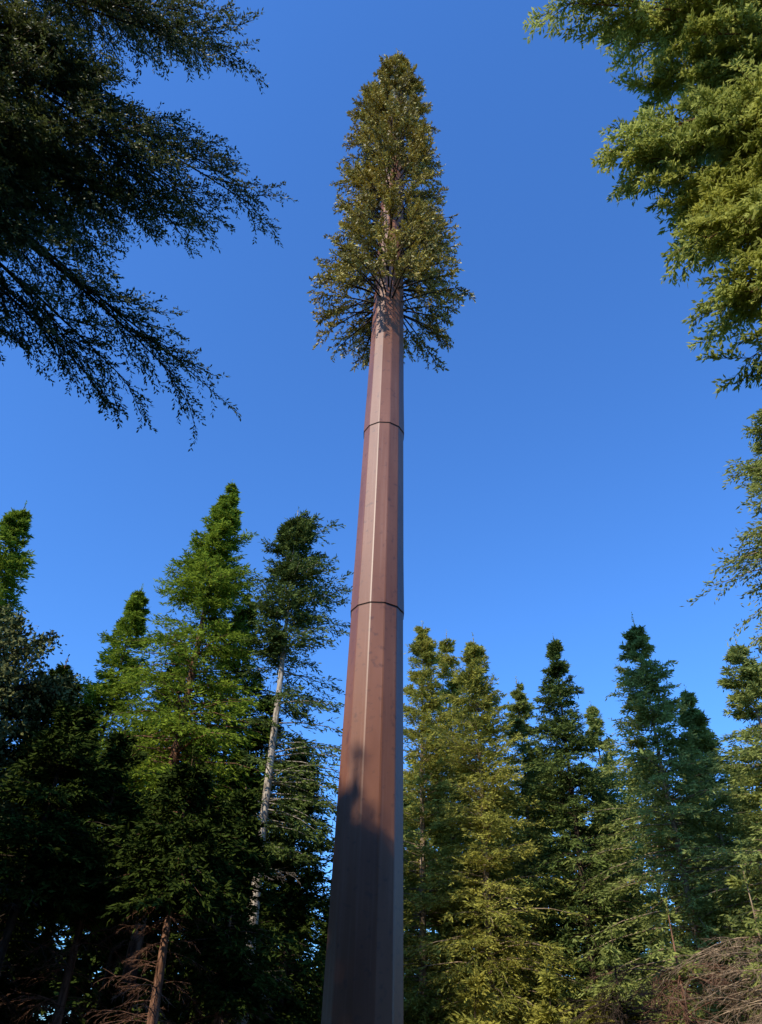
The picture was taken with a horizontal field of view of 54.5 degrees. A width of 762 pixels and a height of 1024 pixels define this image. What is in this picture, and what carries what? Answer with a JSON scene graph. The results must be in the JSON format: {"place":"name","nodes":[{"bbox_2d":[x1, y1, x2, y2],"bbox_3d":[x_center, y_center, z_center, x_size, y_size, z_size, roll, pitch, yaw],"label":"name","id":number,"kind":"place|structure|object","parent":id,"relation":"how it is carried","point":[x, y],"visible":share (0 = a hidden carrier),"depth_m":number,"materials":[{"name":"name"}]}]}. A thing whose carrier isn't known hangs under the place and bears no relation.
{"place":"outdoors","nodes":[
{"label":"outdoors","id":0,"kind":"place"},
{"bbox_2d":[0,0,761,1022],"label":"sky","id":1,"kind":"structure","parent":0,"point":[562,477],"materials":[{"name":"blue"}]},
{"bbox_3d":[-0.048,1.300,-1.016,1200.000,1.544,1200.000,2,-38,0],"label":"ground","id":2,"kind":"structure","parent":0,"visible":0},
{"bbox_2d":[0,500,36,765],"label":"fir tree","id":3,"kind":"object","parent":2,"relation":"on","point":[15,525],"visible":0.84,"depth_m":31.49,"materials":[{"name":"green plant"}]},
{"bbox_2d":[0,598,89,937],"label":"tree","id":4,"kind":"object","parent":2,"relation":"on","point":[13,695],"visible":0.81,"depth_m":25.08,"materials":[{"name":"green plant"}]},
{"bbox_2d":[0,654,110,1003],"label":"fir tree","id":5,"kind":"object","parent":2,"relation":"on","point":[22,747],"visible":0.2,"depth_m":24.27,"materials":[{"name":"green plant"}]},
{"bbox_2d":[0,686,144,1023],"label":"fir tree","id":6,"kind":"object","parent":2,"relation":"on","point":[70,735],"visible":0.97,"depth_m":20.49,"materials":[{"name":"green plant"}]},
{"bbox_2d":[0,725,153,1023],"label":"fir tree","id":7,"kind":"object","parent":2,"relation":"on","point":[119,745],"visible":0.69,"depth_m":20.84,"materials":[{"name":"green plant"}]},
{"bbox_2d":[3,583,156,1018],"bbox_3d":[-11.898,11.652,29.384,8.472,20.942,8.726,-18,-42,23],"label":"fir tree","id":8,"kind":"object","parent":2,"relation":"on","point":[132,622],"visible":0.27,"depth_m":32.53,"materials":[{"name":"green plant"}]},
{"bbox_2d":[52,642,195,1009],"bbox_3d":[-10.266,14.072,31.384,6.899,19.688,7.859,-6,-39,10],"label":"fir tree","id":9,"kind":"object","parent":2,"relation":"on","point":[122,948],"visible":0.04,"depth_m":28.63,"materials":[{"name":"green plant"}]},
{"bbox_2d":[0,0,298,451],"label":"douglas fir tree","id":10,"kind":"object","parent":2,"relation":"on","point":[39,160],"visible":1,"depth_m":10.20,"materials":[{"name":"green plant"}]},
{"bbox_2d":[0,921,322,1023],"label":"understory saplings","id":11,"kind":"object","parent":2,"relation":"on","point":[104,999],"visible":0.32,"depth_m":22.66,"materials":[{"name":"green plant"}]},
{"bbox_2d":[0,716,330,1023],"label":"distant trees","id":12,"kind":"object","parent":2,"relation":"on","point":[94,963],"visible":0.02,"depth_m":36.68,"materials":[{"name":"green plant"}]},
{"bbox_2d":[85,746,258,1023],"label":"fir tree","id":13,"kind":"object","parent":2,"relation":"on","point":[183,788],"visible":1,"depth_m":19.95,"materials":[{"name":"green plant"}]},
{"bbox_2d":[62,480,288,1023],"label":"fir tree","id":14,"kind":"object","parent":2,"relation":"on","point":[214,574],"visible":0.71,"depth_m":30.46,"materials":[{"name":"green plant"}]},
{"bbox_2d":[113,590,275,1023],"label":"fir tree","id":15,"kind":"object","parent":2,"relation":"on","point":[250,612],"visible":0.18,"depth_m":34.89,"materials":[{"name":"green plant"}]},
{"bbox_2d":[143,780,298,1023],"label":"fir tree","id":16,"kind":"object","parent":2,"relation":"on","point":[232,995],"visible":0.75,"depth_m":20.77,"materials":[{"name":"green plant"}]},
{"bbox_2d":[168,682,331,1023],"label":"fir tree","id":17,"kind":"object","parent":2,"relation":"on","point":[261,744],"visible":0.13,"depth_m":31.56,"materials":[{"name":"green plant"}]},
{"bbox_2d":[186,731,333,1023],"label":"fir tree","id":18,"kind":"object","parent":2,"relation":"on","point":[306,904],"visible":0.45,"depth_m":25.66,"materials":[{"name":"green plant"}]},
{"bbox_2d":[181,506,403,1023],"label":"pine tree","id":19,"kind":"object","parent":2,"relation":"on","point":[295,535],"visible":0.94,"depth_m":30.05,"materials":[{"name":"green plant"}]},
{"bbox_2d":[306,50,476,1023],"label":"disguised cell tower","id":20,"kind":"structure","parent":2,"relation":"on","point":[364,978],"depth_m":19.59,"materials":[{"name":"brown metal"}]},
{"bbox_2d":[403,622,508,1023],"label":"cypress tree","id":21,"kind":"object","parent":2,"relation":"on","point":[423,646],"visible":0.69,"depth_m":36.05,"materials":[{"name":"green plant"}]},
{"bbox_2d":[403,630,531,1016],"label":"cypress tree","id":22,"kind":"object","parent":2,"relation":"on","point":[447,662],"visible":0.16,"depth_m":41.28,"materials":[{"name":"green plant"}]},
{"bbox_2d":[403,633,616,1023],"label":"cypress tree","id":23,"kind":"object","parent":2,"relation":"on","point":[472,679],"visible":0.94,"depth_m":32.35,"materials":[{"name":"green plant"}]},
{"bbox_2d":[440,676,635,1023],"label":"fir tree","id":24,"kind":"object","parent":2,"relation":"on","point":[520,707],"visible":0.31,"depth_m":36.46,"materials":[{"name":"green plant"}]},
{"bbox_2d":[406,955,681,1023],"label":"understory saplings","id":25,"kind":"object","parent":2,"relation":"on","point":[549,987],"visible":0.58,"depth_m":26.33,"materials":[{"name":"green plant"}]},
{"bbox_2d":[473,636,682,1023],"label":"fir tree","id":26,"kind":"object","parent":2,"relation":"on","point":[557,728],"visible":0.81,"depth_m":34.73,"materials":[{"name":"green plant"}]},
{"bbox_2d":[403,744,761,1023],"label":"distant trees","id":27,"kind":"object","parent":2,"relation":"on","point":[406,805],"visible":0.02,"depth_m":41.32,"materials":[{"name":"green plant"}]},
{"bbox_2d":[548,921,702,1023],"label":"fir tree","id":28,"kind":"object","parent":2,"relation":"on","point":[608,990],"visible":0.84,"depth_m":23.32,"materials":[{"name":"green plant"}]},
{"bbox_2d":[552,704,715,1023],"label":"fir tree","id":29,"kind":"object","parent":2,"relation":"on","point":[596,725],"visible":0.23,"depth_m":39.93,"materials":[{"name":"green plant"}]},
{"bbox_2d":[523,0,761,399],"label":"redwood tree","id":30,"kind":"object","parent":2,"relation":"on","point":[716,213],"visible":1,"depth_m":11.61,"materials":[{"name":"green plant"}]},
{"bbox_2d":[562,612,761,1023],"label":"fir tree","id":31,"kind":"object","parent":2,"relation":"on","point":[638,647],"visible":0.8,"depth_m":30.29,"materials":[{"name":"green plant"}]},
{"bbox_2d":[584,897,758,1023],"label":"dead fir tree","id":32,"kind":"object","parent":2,"relation":"on","point":[668,917],"visible":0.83,"depth_m":20.79,"materials":[{"name":"plant"}]},
{"bbox_2d":[636,685,761,1023],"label":"fir tree","id":33,"kind":"object","parent":2,"relation":"on","point":[693,717],"visible":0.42,"depth_m":33.69,"materials":[{"name":"green plant"}]},
{"bbox_2d":[655,636,761,1010],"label":"fir tree","id":34,"kind":"object","parent":2,"relation":"on","point":[748,683],"visible":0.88,"depth_m":28.49,"materials":[{"name":"green plant"}]},
{"bbox_2d":[655,859,761,1023],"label":"dead fir tree","id":35,"kind":"object","parent":2,"relation":"on","point":[748,937],"visible":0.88,"depth_m":19.08,"materials":[{"name":"beige plant"}]},
{"bbox_2d":[680,408,761,670],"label":"spruce tree","id":36,"kind":"object","parent":2,"relation":"on","point":[754,470],"visible":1,"depth_m":16.27,"materials":[{"name":"green plant"}]},
{"bbox_2d":[698,941,761,1023],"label":"dead fir tree","id":37,"kind":"object","parent":2,"relation":"on","point":[756,952],"visible":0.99,"depth_m":17.11,"materials":[{"name":"plant"}]}
]}

